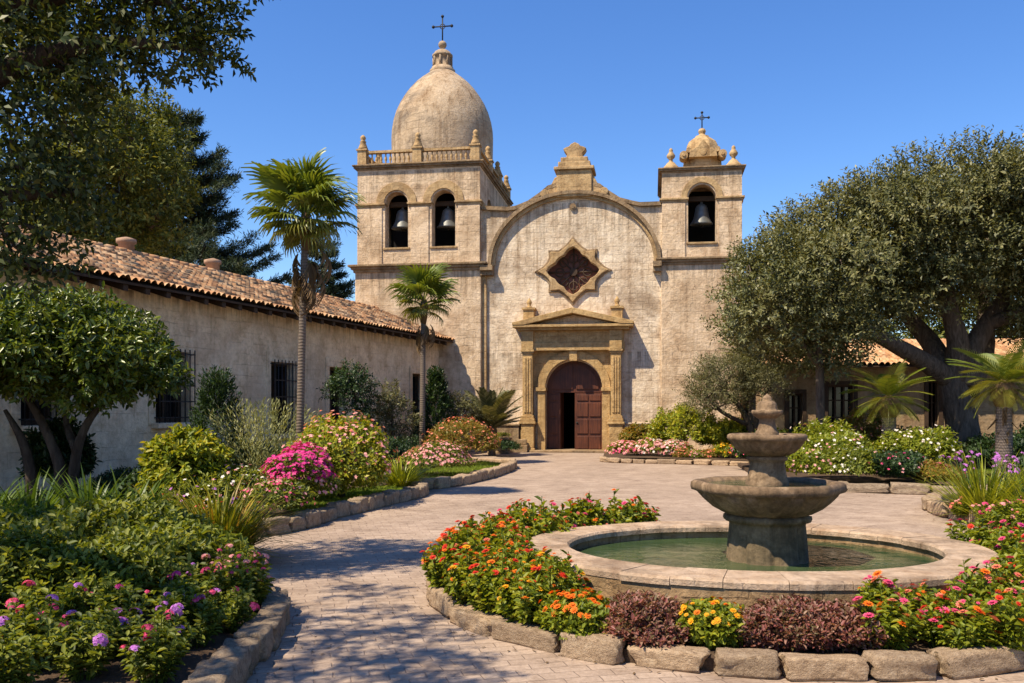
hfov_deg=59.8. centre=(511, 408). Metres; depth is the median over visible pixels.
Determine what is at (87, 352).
umbrella tree
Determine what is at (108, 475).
bush
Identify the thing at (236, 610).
verbena plant
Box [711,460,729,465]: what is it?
edging stone
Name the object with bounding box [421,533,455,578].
zinnia plant
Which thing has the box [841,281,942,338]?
background tree
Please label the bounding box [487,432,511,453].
stone planter
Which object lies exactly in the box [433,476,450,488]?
edging stone
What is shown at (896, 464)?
dark flower shrub
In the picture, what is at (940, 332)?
background tree
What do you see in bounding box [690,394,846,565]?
tiered fountain
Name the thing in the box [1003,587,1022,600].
zinnia plant
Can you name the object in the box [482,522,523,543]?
zinnia plant
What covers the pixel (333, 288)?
pine tree
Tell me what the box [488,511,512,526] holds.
zinnia plant
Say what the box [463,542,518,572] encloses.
zinnia plant
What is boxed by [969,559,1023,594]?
zinnia plant
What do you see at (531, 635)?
edging stone
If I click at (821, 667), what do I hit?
edging stone
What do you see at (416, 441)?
bush
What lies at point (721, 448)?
border plant
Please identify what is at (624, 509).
zinnia plant
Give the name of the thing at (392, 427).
shrub
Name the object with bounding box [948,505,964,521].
edging stone
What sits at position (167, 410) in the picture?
window
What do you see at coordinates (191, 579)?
verbena plant
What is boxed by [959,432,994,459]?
bush
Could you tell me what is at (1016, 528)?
zinnia plant
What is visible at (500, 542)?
zinnia plant
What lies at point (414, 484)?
edging stone
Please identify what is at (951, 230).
spreading tree
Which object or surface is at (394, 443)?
bush
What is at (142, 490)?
agapanthus clump
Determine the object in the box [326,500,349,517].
edging stone
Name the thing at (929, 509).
edging stone
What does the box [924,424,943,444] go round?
bush
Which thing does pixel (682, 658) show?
edging stone
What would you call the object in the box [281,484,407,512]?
lawn grass
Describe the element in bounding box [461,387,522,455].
feather palm
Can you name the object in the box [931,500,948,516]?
edging stone
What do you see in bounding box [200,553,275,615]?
pink phlox
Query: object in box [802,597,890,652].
shrub
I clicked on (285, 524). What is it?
edging stone
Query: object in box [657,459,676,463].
edging stone
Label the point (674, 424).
yellow bush
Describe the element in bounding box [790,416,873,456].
white flower shrub
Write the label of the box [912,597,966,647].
zinnia plant
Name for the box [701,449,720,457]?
border plant
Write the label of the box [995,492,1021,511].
side bed flower
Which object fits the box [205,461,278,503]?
bedding plant
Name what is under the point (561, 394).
door
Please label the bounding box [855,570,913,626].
zinnia plant
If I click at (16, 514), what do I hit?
leafy shrub
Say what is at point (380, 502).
edging stone
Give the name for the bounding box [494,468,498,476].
edging stone
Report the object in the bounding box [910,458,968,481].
dark flower shrub
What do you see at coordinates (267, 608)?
edging stone
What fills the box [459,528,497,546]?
zinnia plant
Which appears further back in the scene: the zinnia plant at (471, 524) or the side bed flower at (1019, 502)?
the side bed flower at (1019, 502)
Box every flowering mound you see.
[393,440,477,468]
[419,416,500,452]
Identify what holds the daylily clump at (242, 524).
on the bed soil at (191, 660)
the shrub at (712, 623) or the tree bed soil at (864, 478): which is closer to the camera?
the shrub at (712, 623)
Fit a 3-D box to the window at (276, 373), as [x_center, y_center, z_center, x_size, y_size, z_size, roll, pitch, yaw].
[-6.656,-0.385,25.418,0.660,2.430,1.588,0,0,19]
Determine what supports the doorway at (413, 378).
in the mission wing
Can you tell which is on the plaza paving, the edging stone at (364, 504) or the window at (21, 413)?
the edging stone at (364, 504)
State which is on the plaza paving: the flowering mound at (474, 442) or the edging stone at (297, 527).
the edging stone at (297, 527)
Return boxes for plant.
[0,576,50,620]
[0,594,80,670]
[0,609,21,655]
[0,625,50,682]
[7,582,94,632]
[41,610,122,681]
[69,595,146,657]
[82,578,155,624]
[117,624,191,682]
[125,601,197,659]
[147,570,219,623]
[152,562,223,610]
[156,588,230,648]
[158,469,241,509]
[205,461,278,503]
[206,586,259,632]
[234,474,315,514]
[420,538,463,587]
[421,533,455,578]
[431,525,500,575]
[439,545,496,604]
[441,526,462,542]
[443,522,489,544]
[443,543,483,580]
[450,515,496,534]
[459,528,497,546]
[460,520,499,537]
[460,563,516,611]
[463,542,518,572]
[470,554,529,616]
[471,517,531,547]
[473,511,512,529]
[478,524,535,557]
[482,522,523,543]
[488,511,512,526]
[489,540,533,567]
[490,568,558,624]
[505,498,554,524]
[505,540,545,559]
[508,509,551,536]
[510,564,578,589]
[511,496,572,535]
[517,526,533,542]
[517,548,566,575]
[519,546,579,598]
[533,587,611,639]
[538,549,590,591]
[546,512,585,530]
[548,498,600,527]
[565,492,616,525]
[595,489,651,523]
[603,510,623,524]
[627,496,660,520]
[633,508,659,521]
[671,447,691,457]
[686,449,704,458]
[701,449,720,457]
[710,442,732,457]
[723,444,737,456]
[850,596,925,650]
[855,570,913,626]
[896,579,959,609]
[898,583,949,636]
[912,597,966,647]
[928,605,1005,649]
[930,580,984,629]
[944,513,994,545]
[944,558,1007,601]
[964,580,1006,604]
[966,581,1023,651]
[969,521,1018,549]
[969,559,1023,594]
[974,589,1022,606]
[988,540,1023,574]
[990,523,1023,558]
[991,558,1023,583]
[992,520,1023,534]
[996,549,1022,560]
[999,587,1023,612]
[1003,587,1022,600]
[1004,553,1023,578]
[1009,520,1023,537]
[1017,522,1023,533]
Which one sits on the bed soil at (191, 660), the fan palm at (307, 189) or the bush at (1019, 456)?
the fan palm at (307, 189)
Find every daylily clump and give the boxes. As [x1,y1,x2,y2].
[118,482,263,523]
[146,474,325,559]
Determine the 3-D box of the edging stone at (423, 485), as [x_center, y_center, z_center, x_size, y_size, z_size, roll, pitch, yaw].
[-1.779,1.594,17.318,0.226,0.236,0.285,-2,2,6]
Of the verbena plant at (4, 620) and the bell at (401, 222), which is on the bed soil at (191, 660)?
the verbena plant at (4, 620)
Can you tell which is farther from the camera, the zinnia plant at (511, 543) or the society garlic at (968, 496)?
the society garlic at (968, 496)
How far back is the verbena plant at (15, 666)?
4.98 m
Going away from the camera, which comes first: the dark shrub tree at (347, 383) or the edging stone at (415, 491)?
the edging stone at (415, 491)
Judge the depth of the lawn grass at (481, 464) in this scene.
22.95 m
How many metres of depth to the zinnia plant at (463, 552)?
7.52 m
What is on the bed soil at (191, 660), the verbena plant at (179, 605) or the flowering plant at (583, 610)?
the verbena plant at (179, 605)
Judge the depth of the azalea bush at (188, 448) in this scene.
12.67 m
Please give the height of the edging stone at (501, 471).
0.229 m
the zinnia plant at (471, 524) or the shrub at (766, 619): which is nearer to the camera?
the shrub at (766, 619)
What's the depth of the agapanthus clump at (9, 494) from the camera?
10.86 m
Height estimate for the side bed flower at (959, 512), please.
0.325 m
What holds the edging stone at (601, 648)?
on the plaza paving
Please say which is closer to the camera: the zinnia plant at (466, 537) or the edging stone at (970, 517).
the zinnia plant at (466, 537)
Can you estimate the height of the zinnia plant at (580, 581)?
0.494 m
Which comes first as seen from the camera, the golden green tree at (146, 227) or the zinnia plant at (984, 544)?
the zinnia plant at (984, 544)
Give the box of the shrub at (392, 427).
[360,378,424,463]
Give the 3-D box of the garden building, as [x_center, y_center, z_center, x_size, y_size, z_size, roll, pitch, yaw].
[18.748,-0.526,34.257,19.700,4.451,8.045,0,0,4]
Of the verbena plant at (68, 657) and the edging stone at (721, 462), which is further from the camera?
the edging stone at (721, 462)
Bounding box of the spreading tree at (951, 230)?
[705,124,1023,469]
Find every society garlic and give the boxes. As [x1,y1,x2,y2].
[902,444,1023,515]
[962,452,1023,506]
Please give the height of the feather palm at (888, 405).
2.949 m
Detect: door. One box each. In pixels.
[547,393,559,448]
[560,393,563,448]
[575,393,601,449]
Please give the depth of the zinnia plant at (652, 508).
10.49 m
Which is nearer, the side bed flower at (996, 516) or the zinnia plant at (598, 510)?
the zinnia plant at (598, 510)
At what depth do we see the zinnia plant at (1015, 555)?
7.29 m
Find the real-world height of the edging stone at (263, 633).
0.221 m
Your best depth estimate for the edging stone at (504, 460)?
26.28 m
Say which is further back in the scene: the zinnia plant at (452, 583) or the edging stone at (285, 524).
the edging stone at (285, 524)
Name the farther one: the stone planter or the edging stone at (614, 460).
the stone planter
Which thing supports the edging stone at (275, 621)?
on the plaza paving
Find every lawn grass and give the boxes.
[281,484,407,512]
[411,460,502,477]
[898,467,1023,484]
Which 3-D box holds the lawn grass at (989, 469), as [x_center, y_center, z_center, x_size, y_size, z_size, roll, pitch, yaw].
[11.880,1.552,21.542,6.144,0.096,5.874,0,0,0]
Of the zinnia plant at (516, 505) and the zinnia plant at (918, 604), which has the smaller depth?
the zinnia plant at (918, 604)
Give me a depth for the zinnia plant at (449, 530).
8.60 m
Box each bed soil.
[0,457,500,682]
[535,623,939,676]
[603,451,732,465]
[728,454,1022,493]
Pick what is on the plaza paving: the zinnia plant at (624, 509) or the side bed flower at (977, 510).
the side bed flower at (977, 510)
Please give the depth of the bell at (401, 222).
36.67 m
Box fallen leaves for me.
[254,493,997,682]
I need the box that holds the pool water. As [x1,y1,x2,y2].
[576,538,937,570]
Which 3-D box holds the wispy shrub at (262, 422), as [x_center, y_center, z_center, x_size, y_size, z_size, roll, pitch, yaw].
[-4.571,0.682,16.828,2.832,1.866,2.844,0,0,-14]
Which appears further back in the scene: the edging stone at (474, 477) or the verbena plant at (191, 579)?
the edging stone at (474, 477)
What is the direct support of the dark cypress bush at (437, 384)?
on the bed soil at (191, 660)
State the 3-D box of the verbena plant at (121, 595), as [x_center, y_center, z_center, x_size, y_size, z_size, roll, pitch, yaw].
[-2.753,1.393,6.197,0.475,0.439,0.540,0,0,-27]
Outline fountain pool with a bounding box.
[530,521,998,624]
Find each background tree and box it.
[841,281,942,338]
[896,253,1023,338]
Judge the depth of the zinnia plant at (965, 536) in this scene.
8.57 m
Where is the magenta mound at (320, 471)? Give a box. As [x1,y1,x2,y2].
[259,441,342,494]
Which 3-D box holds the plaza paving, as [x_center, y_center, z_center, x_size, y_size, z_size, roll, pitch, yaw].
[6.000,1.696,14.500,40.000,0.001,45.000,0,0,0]
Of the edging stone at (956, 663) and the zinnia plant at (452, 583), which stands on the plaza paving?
the edging stone at (956, 663)
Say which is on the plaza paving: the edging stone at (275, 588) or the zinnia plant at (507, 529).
the edging stone at (275, 588)
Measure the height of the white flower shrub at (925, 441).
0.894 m
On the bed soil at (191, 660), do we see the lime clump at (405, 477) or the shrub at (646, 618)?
the lime clump at (405, 477)
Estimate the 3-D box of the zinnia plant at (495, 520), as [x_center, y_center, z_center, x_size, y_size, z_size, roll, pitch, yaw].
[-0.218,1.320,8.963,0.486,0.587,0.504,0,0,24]
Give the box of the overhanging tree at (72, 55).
[0,0,273,305]
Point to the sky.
(803, 91)
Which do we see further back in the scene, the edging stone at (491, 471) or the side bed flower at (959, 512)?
the edging stone at (491, 471)
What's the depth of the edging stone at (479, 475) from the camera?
20.71 m
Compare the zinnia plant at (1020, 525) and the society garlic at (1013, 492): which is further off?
the society garlic at (1013, 492)
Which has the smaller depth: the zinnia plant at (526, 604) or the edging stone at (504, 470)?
the zinnia plant at (526, 604)
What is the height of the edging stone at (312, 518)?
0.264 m
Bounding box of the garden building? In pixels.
[744,338,1023,452]
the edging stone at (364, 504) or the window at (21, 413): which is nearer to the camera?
the edging stone at (364, 504)
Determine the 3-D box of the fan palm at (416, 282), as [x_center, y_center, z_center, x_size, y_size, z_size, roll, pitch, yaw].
[-2.632,-1.343,26.434,2.286,6.188,2.480,0,0,0]
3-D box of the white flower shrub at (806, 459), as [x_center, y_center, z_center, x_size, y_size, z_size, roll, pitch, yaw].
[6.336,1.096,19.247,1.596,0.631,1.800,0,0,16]
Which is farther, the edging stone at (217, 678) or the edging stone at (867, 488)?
the edging stone at (867, 488)
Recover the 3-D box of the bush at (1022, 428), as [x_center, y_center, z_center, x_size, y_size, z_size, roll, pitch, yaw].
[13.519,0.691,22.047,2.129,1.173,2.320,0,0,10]
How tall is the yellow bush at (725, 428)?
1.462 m
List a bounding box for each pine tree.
[130,101,292,284]
[285,237,354,298]
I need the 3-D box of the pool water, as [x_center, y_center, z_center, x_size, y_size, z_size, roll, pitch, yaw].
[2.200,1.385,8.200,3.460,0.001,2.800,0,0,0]
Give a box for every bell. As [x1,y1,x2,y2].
[389,202,407,231]
[435,201,454,230]
[688,196,714,226]
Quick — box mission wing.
[0,222,454,493]
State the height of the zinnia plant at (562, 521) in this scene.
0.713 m
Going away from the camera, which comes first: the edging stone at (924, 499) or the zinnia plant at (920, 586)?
the zinnia plant at (920, 586)
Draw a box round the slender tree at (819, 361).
[698,215,886,434]
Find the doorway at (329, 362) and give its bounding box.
[325,357,348,454]
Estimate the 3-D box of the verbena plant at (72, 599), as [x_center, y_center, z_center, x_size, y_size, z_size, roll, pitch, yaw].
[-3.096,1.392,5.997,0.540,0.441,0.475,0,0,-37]
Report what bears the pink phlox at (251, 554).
on the bed soil at (191, 660)
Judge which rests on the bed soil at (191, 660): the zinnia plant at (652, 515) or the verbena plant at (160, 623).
the verbena plant at (160, 623)
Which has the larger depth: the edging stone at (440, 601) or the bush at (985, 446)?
the bush at (985, 446)
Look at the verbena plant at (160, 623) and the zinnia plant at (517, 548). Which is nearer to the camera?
the verbena plant at (160, 623)
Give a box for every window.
[10,394,69,431]
[148,340,197,428]
[266,351,297,438]
[535,236,610,304]
[785,390,806,431]
[824,381,857,427]
[924,378,942,428]
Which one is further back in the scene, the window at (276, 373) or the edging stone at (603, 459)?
the edging stone at (603, 459)
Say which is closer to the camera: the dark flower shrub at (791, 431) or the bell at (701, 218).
the dark flower shrub at (791, 431)
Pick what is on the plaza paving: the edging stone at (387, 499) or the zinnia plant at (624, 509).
the edging stone at (387, 499)
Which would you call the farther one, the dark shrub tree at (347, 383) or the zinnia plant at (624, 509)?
the dark shrub tree at (347, 383)
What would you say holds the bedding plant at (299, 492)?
on the bed soil at (191, 660)
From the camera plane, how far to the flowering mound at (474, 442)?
24.77 m
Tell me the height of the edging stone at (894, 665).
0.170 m
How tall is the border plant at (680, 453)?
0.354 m
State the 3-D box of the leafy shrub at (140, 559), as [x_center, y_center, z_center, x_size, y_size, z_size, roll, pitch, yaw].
[-3.175,1.280,7.098,1.445,0.677,1.480,0,0,3]
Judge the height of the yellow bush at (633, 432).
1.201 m
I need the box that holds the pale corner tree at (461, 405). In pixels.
[434,390,493,453]
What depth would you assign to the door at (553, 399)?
35.60 m
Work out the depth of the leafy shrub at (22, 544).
6.77 m
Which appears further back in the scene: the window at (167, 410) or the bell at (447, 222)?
the bell at (447, 222)
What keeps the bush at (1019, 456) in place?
on the tree bed soil at (864, 478)
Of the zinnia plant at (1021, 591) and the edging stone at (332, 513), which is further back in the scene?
the edging stone at (332, 513)
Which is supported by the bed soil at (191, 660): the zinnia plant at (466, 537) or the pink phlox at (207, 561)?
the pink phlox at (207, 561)
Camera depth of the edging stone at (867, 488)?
17.94 m
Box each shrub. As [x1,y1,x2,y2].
[0,495,59,564]
[0,518,87,598]
[13,526,205,598]
[32,491,229,543]
[121,516,253,566]
[192,397,331,475]
[360,378,424,463]
[595,589,695,648]
[674,596,750,649]
[727,447,748,457]
[729,593,850,652]
[785,446,839,475]
[786,427,833,443]
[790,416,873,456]
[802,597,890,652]
[814,443,885,475]
[838,405,897,446]
[847,449,924,477]
[867,424,962,461]
[886,449,929,473]
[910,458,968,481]
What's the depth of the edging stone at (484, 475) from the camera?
21.09 m
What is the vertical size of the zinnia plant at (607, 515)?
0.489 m
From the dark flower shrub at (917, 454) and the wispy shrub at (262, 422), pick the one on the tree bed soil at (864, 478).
the dark flower shrub at (917, 454)
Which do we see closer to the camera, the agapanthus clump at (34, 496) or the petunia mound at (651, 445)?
the agapanthus clump at (34, 496)
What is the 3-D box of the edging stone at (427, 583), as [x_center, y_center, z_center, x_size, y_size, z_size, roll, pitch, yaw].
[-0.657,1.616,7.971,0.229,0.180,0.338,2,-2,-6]
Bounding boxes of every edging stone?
[182,674,227,682]
[188,657,242,682]
[209,646,250,682]
[221,637,259,674]
[233,624,273,661]
[242,614,282,651]
[257,602,286,636]
[258,589,287,608]
[261,596,290,625]
[263,516,291,535]
[265,586,280,591]
[285,515,305,530]
[294,509,320,528]
[317,506,337,521]
[320,510,327,523]
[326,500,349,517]
[347,497,368,512]
[349,501,361,515]
[358,495,375,510]
[364,492,384,508]
[379,492,393,506]
[382,489,399,504]
[399,489,411,502]
[403,486,418,499]
[409,481,423,486]
[416,484,426,495]
[418,482,428,494]
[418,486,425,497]
[419,477,433,488]
[426,580,430,599]
[428,586,466,617]
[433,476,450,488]
[447,603,505,636]
[450,476,462,486]
[455,473,471,484]
[469,471,481,481]
[470,473,476,482]
[474,470,487,480]
[477,458,495,461]
[481,468,494,478]
[491,467,503,475]
[491,617,560,652]
[493,466,506,474]
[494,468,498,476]
[499,464,509,472]
[502,458,515,462]
[508,460,516,468]
[560,630,627,665]
[600,457,607,461]
[607,457,621,462]
[621,459,632,462]
[627,642,710,672]
[633,459,644,463]
[645,459,657,463]
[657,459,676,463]
[675,460,692,464]
[693,459,711,464]
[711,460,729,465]
[714,647,781,679]
[729,461,748,465]
[778,652,868,681]
[846,483,888,492]
[861,650,937,681]
[889,482,931,494]
[921,496,940,510]
[926,492,949,500]
[926,501,931,512]
[926,641,1023,679]
[930,485,968,492]
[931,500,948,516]
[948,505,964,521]
[965,510,977,522]
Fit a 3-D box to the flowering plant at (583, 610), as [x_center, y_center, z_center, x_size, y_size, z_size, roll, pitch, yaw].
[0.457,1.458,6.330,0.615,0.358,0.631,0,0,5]
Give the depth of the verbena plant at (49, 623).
5.47 m
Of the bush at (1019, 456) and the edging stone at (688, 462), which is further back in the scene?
the edging stone at (688, 462)
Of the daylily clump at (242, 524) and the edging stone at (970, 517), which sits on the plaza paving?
the edging stone at (970, 517)
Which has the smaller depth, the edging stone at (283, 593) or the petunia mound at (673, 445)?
the edging stone at (283, 593)
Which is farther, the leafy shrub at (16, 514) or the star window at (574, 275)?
the star window at (574, 275)
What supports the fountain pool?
on the plaza paving
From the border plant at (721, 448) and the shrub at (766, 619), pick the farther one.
the border plant at (721, 448)
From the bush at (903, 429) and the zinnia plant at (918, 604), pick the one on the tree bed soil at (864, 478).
the bush at (903, 429)
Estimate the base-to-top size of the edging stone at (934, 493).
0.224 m
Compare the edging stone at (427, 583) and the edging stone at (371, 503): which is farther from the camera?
the edging stone at (371, 503)
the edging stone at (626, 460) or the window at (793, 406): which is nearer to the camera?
the edging stone at (626, 460)
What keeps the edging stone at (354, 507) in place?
on the plaza paving
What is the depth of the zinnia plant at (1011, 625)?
5.71 m
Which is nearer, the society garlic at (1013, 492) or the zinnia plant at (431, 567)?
the zinnia plant at (431, 567)
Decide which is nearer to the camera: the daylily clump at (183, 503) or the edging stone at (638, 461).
the daylily clump at (183, 503)
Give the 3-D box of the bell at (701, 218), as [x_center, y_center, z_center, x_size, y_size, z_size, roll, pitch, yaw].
[7.461,-7.760,35.044,1.085,1.204,0.880,0,0,-28]
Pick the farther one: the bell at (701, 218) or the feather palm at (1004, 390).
the bell at (701, 218)
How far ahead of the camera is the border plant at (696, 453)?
27.27 m
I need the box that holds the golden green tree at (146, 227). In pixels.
[0,78,208,259]
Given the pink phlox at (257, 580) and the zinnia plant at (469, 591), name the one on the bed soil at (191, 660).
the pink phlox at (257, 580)
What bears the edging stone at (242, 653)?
on the plaza paving
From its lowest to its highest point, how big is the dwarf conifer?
2.536 m
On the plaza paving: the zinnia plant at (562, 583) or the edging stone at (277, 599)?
the edging stone at (277, 599)
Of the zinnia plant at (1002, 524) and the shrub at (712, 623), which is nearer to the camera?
the shrub at (712, 623)
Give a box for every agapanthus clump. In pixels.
[0,467,97,513]
[0,472,51,507]
[12,465,151,510]
[52,464,198,502]
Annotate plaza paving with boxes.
[246,451,1023,682]
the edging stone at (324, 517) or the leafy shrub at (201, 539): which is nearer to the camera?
the leafy shrub at (201, 539)
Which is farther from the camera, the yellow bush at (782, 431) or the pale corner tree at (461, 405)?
the pale corner tree at (461, 405)
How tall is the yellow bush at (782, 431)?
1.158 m
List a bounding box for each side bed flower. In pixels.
[949,496,972,517]
[970,502,991,527]
[982,499,1016,529]
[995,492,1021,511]
[998,495,1023,526]
[1007,502,1023,527]
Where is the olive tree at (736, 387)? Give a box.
[672,346,794,432]
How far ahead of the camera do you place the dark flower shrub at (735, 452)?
24.50 m
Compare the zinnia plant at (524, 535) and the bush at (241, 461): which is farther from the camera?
the bush at (241, 461)
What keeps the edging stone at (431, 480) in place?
on the plaza paving
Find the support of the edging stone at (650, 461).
on the plaza paving
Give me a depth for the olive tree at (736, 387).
28.64 m
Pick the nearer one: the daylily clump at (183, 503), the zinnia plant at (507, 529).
the zinnia plant at (507, 529)
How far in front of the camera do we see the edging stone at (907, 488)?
17.63 m
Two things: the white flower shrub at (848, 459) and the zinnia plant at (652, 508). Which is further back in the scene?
the white flower shrub at (848, 459)
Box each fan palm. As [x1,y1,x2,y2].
[241,147,365,441]
[385,262,460,445]
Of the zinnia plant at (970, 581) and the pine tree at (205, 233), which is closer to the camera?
the zinnia plant at (970, 581)
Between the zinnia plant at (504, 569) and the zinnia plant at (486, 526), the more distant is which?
the zinnia plant at (486, 526)
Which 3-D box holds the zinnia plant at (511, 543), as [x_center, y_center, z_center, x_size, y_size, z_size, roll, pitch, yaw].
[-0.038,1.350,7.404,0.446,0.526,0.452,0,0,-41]
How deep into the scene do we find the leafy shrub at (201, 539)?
7.56 m
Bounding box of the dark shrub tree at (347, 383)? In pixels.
[316,357,385,427]
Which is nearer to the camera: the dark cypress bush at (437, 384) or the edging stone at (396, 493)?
the edging stone at (396, 493)
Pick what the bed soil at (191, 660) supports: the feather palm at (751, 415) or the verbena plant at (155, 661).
the verbena plant at (155, 661)
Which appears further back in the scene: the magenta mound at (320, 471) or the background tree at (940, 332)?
the background tree at (940, 332)
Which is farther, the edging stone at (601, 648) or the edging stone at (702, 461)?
the edging stone at (702, 461)
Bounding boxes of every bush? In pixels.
[16,414,101,483]
[87,465,139,496]
[114,462,179,495]
[134,422,234,512]
[226,439,282,468]
[275,410,398,497]
[357,435,415,461]
[399,434,441,447]
[408,364,465,447]
[493,439,522,450]
[617,421,668,454]
[642,402,722,456]
[696,415,752,456]
[746,427,788,432]
[896,425,924,432]
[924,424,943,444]
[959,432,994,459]
[963,430,1023,465]
[1002,443,1023,473]
[1014,421,1023,436]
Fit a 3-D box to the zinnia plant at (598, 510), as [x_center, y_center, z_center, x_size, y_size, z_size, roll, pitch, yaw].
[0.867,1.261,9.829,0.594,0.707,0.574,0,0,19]
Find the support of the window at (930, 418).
in the garden building
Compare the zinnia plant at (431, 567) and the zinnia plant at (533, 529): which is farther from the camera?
the zinnia plant at (533, 529)
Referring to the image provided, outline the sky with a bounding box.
[0,0,1023,338]
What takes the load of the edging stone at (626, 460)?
on the plaza paving
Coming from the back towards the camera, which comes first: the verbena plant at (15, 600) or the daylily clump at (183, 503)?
the daylily clump at (183, 503)
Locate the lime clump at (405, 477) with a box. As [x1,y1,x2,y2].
[384,453,447,486]
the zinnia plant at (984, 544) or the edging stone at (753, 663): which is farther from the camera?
the zinnia plant at (984, 544)
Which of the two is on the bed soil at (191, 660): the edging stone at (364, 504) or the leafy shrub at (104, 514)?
the leafy shrub at (104, 514)
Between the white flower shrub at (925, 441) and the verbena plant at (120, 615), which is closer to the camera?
the verbena plant at (120, 615)
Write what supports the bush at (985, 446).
on the tree bed soil at (864, 478)
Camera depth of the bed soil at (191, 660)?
5.55 m
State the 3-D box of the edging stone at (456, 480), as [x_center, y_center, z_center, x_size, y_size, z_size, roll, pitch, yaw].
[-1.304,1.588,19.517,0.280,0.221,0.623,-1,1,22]
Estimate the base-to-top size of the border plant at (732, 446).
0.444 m
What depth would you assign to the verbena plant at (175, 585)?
6.33 m
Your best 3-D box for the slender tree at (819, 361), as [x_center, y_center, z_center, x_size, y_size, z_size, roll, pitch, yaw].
[6.966,-1.536,22.454,4.482,6.473,4.620,0,0,0]
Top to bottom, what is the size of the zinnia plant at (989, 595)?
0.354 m
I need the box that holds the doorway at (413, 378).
[409,366,426,434]
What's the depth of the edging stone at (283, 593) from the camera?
7.30 m
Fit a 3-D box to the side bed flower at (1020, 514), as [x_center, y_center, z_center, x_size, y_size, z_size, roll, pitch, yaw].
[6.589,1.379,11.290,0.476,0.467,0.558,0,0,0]
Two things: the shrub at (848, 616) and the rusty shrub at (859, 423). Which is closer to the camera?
the shrub at (848, 616)
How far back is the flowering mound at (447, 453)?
20.59 m
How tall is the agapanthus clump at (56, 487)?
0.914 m
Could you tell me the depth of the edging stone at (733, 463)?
26.47 m
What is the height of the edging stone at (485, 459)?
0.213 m
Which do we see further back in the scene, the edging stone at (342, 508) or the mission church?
the mission church
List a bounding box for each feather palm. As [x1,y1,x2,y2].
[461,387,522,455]
[718,343,787,422]
[839,359,935,476]
[946,340,1023,484]
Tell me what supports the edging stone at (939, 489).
on the plaza paving
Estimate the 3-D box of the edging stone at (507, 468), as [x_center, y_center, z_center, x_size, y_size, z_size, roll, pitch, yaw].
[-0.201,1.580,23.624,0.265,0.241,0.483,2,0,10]
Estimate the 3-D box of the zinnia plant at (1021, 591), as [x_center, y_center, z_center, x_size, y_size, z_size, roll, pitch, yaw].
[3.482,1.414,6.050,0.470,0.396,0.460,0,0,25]
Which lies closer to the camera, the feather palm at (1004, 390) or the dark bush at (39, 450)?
the dark bush at (39, 450)
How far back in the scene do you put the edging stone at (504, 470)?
23.07 m
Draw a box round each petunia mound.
[604,440,650,454]
[630,437,670,453]
[657,438,693,454]
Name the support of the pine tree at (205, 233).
on the ground
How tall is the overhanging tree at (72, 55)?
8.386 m
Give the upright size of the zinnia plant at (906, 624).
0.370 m
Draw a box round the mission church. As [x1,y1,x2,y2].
[347,15,745,452]
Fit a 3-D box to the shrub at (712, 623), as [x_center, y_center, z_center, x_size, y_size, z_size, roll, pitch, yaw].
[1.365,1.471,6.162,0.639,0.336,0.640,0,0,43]
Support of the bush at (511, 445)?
on the bed soil at (191, 660)
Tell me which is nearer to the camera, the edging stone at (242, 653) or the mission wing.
the edging stone at (242, 653)
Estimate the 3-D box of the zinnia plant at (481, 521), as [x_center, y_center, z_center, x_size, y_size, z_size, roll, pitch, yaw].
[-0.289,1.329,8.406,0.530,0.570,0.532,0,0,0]
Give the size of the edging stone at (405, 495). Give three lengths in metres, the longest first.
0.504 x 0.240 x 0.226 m
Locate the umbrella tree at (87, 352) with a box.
[0,279,194,504]
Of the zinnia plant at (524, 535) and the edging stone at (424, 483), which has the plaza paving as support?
the edging stone at (424, 483)
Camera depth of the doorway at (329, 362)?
28.31 m
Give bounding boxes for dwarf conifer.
[185,364,260,472]
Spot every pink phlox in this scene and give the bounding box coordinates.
[197,553,226,583]
[200,542,269,575]
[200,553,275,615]
[224,562,273,599]
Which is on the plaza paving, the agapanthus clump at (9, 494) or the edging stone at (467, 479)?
the edging stone at (467, 479)

